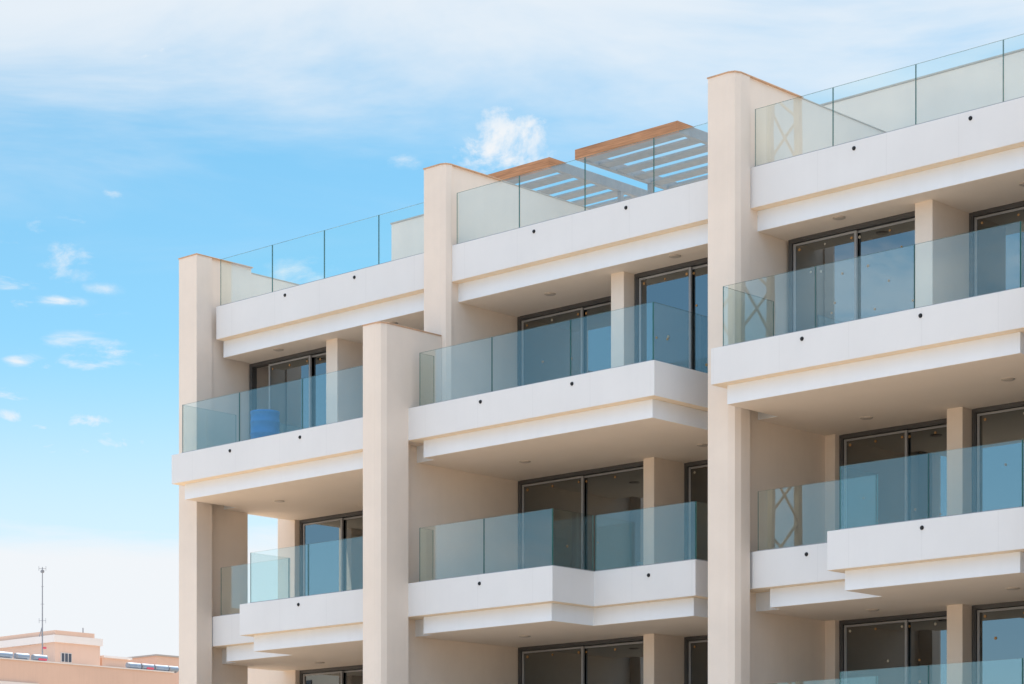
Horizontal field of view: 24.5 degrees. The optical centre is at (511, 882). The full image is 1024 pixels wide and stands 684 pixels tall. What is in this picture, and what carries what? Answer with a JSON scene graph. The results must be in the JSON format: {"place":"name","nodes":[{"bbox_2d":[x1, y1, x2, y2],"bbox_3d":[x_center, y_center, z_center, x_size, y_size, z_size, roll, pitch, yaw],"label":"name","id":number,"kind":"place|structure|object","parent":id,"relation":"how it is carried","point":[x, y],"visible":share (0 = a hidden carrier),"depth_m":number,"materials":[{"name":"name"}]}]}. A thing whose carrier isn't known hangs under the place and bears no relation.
{"place":"outdoors","nodes":[
{"label":"outdoors","id":0,"kind":"place"},
{"bbox_2d":[0,657,173,683],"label":"distant building","id":1,"kind":"structure","parent":0,"point":[18,671],"depth_m":225.89,"materials":[{"name":"paint"}]},
{"bbox_2d":[0,651,12,657],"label":"solar water tank","id":2,"kind":"object","parent":1,"relation":"on","point":[6,654],"visible":1,"depth_m":221.18,"materials":[{"name":"metal"}]},
{"bbox_2d":[13,653,29,659],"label":"solar water tank","id":3,"kind":"object","parent":1,"relation":"on","point":[21,656],"visible":1,"depth_m":222.43,"materials":[{"name":"metal"}]},
{"bbox_2d":[31,654,47,660],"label":"solar water tank","id":4,"kind":"object","parent":1,"relation":"on","point":[39,657],"visible":1,"depth_m":223.88,"materials":[{"name":"metal"}]},
{"bbox_2d":[39,567,46,654],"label":"antenna mast","id":5,"kind":"object","parent":1,"relation":"on","point":[42,571],"visible":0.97,"depth_m":227.05,"materials":[{"name":"metal"}]},
{"bbox_2d":[0,628,102,665],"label":"rooftop house","id":6,"kind":"structure","parent":1,"relation":"on","point":[72,647],"depth_m":232.72,"materials":[{"name":"paint"}]},
{"bbox_2d":[60,653,71,662],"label":"window","id":7,"kind":"structure","parent":6,"relation":"in","point":[64,657],"depth_m":231.49,"materials":[{"name":"glass"}]},
{"bbox_2d":[100,655,131,667],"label":"roof shelter","id":8,"kind":"object","parent":1,"relation":"on","point":[113,661],"visible":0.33,"depth_m":236.36,"materials":[{"name":"paint"}]},
{"bbox_2d":[125,662,140,668],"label":"solar water tank","id":9,"kind":"object","parent":1,"relation":"on","point":[132,665],"visible":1,"depth_m":231.98,"materials":[{"name":"metal"}]},
{"bbox_2d":[141,663,154,669],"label":"solar water tank","id":10,"kind":"object","parent":1,"relation":"on","point":[148,666],"visible":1,"depth_m":233.30,"materials":[{"name":"metal"}]},
{"bbox_2d":[128,654,178,683],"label":"rooftop hut","id":11,"kind":"object","parent":1,"relation":"on","point":[160,659],"visible":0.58,"depth_m":244.17,"materials":[{"name":"beige paint"}]},
{"bbox_2d":[154,664,168,670],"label":"solar water tank","id":12,"kind":"object","parent":1,"relation":"on","point":[162,667],"visible":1,"depth_m":234.59,"materials":[{"name":"metal"}]},
{"bbox_2d":[168,666,178,672],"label":"solar water tank","id":13,"kind":"object","parent":1,"relation":"on","point":[174,669],"visible":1,"depth_m":235.70,"materials":[{"name":"metal"}]},
{"bbox_2d":[0,0,1023,656],"label":"sky","id":14,"kind":"structure","parent":0,"point":[138,137],"materials":[{"name":"blue"}]},
{"bbox_3d":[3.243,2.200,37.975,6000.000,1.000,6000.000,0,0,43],"label":"ground","id":15,"kind":"structure","parent":0,"visible":0},
{"bbox_2d":[172,34,1023,683],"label":"apartment building","id":16,"kind":"structure","parent":15,"relation":"on","point":[750,410],"depth_m":40.92,"materials":[{"name":"concrete"}]},
{"bbox_2d":[250,409,279,438],"bbox_3d":[-4.879,-8.963,46.564,0.592,0.700,0.592,0,0,43],"label":"plastic barrel","id":17,"kind":"object","parent":16,"relation":"on","point":[264,422],"visible":0.69,"depth_m":46.31,"materials":[{"name":"blue plastic"}]},
{"bbox_2d":[249,347,325,438],"bbox_3d":[-4.390,-9.608,47.947,2.780,2.270,0.154,0,0,43],"label":"window","id":18,"kind":"structure","parent":16,"relation":"in","point":[286,398],"depth_m":47.90,"materials":[{"name":"glass"}]},
{"bbox_2d":[300,510,362,595],"bbox_3d":[-3.491,-6.505,49.298,2.720,2.422,0.154,0,0,43],"label":"window","id":19,"kind":"structure","parent":16,"relation":"in","point":[337,565],"depth_m":49.53,"materials":[{"name":"glass"}]},
{"bbox_2d":[300,665,362,683],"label":"window","id":20,"kind":"structure","parent":16,"relation":"in","point":[334,675],"depth_m":49.48,"materials":[{"name":"glass"}]},
{"bbox_2d":[517,296,610,385],"bbox_3d":[1.373,-9.608,43.645,3.370,2.270,0.154,0,0,43],"label":"window","id":21,"kind":"structure","parent":16,"relation":"in","point":[543,352],"depth_m":43.98,"materials":[{"name":"glass"}]},
{"bbox_2d":[488,157,647,208],"bbox_3d":[0.861,-12.931,47.827,2.538,2.362,3.100,0,0,43],"label":"pergola","id":22,"kind":"object","parent":16,"relation":"on","point":[619,189],"visible":0.24,"depth_m":46.96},
{"bbox_2d":[518,461,642,571],"bbox_3d":[1.367,-6.505,44.186,3.320,2.422,0.154,0,0,43],"label":"window","id":23,"kind":"structure","parent":16,"relation":"in","point":[617,488],"depth_m":44.19,"materials":[{"name":"glass"}]},
{"bbox_2d":[518,636,642,683],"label":"window","id":24,"kind":"structure","parent":16,"relation":"in","point":[621,662],"depth_m":44.17,"materials":[{"name":"glass"}]},
{"bbox_2d":[575,121,707,193],"bbox_3d":[3.196,-12.931,45.633,2.541,2.362,3.100,0,0,43],"label":"pergola","id":25,"kind":"object","parent":16,"relation":"on","point":[693,135],"visible":0.42,"depth_m":45.16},
{"bbox_2d":[634,257,707,372],"bbox_3d":[3.179,-9.608,40.741,2.680,2.270,0.154,0,0,43],"label":"window","id":26,"kind":"structure","parent":16,"relation":"in","point":[680,336],"depth_m":41.03,"materials":[{"name":"glass"}]},
{"bbox_2d":[684,459,707,559],"bbox_3d":[4.369,-6.505,42.300,3.180,2.422,0.154,0,0,43],"label":"window","id":27,"kind":"structure","parent":16,"relation":"in","point":[696,472],"depth_m":43.19,"materials":[{"name":"glass"}]},
{"bbox_2d":[684,635,707,683],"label":"window","id":28,"kind":"structure","parent":16,"relation":"in","point":[695,647],"depth_m":43.19,"materials":[{"name":"glass"}]},
{"bbox_2d":[788,211,914,332],"bbox_3d":[5.673,-9.608,38.495,2.770,2.270,0.154,0,0,43],"label":"window","id":29,"kind":"structure","parent":16,"relation":"in","point":[880,283],"depth_m":38.55,"materials":[{"name":"glass"}]},
{"bbox_2d":[839,418,946,528],"bbox_3d":[6.637,-6.505,39.785,2.610,2.422,0.154,0,0,43],"label":"window","id":30,"kind":"structure","parent":16,"relation":"in","point":[911,487],"depth_m":39.89,"materials":[{"name":"glass"}]},
{"bbox_2d":[839,611,946,683],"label":"window","id":31,"kind":"structure","parent":16,"relation":"in","point":[889,643],"depth_m":39.88,"materials":[{"name":"glass"}]},
{"bbox_2d":[969,201,1023,296],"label":"window","id":32,"kind":"structure","parent":16,"relation":"in","point":[994,253],"depth_m":37.50,"materials":[{"name":"glass"}]},
{"bbox_2d":[972,401,1023,512],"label":"window","id":33,"kind":"structure","parent":16,"relation":"in","point":[996,468],"depth_m":38.10,"materials":[{"name":"glass"}]},
{"bbox_2d":[972,601,1023,683],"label":"window","id":34,"kind":"structure","parent":16,"relation":"in","point":[997,628],"depth_m":38.10,"materials":[{"name":"glass"}]}
]}

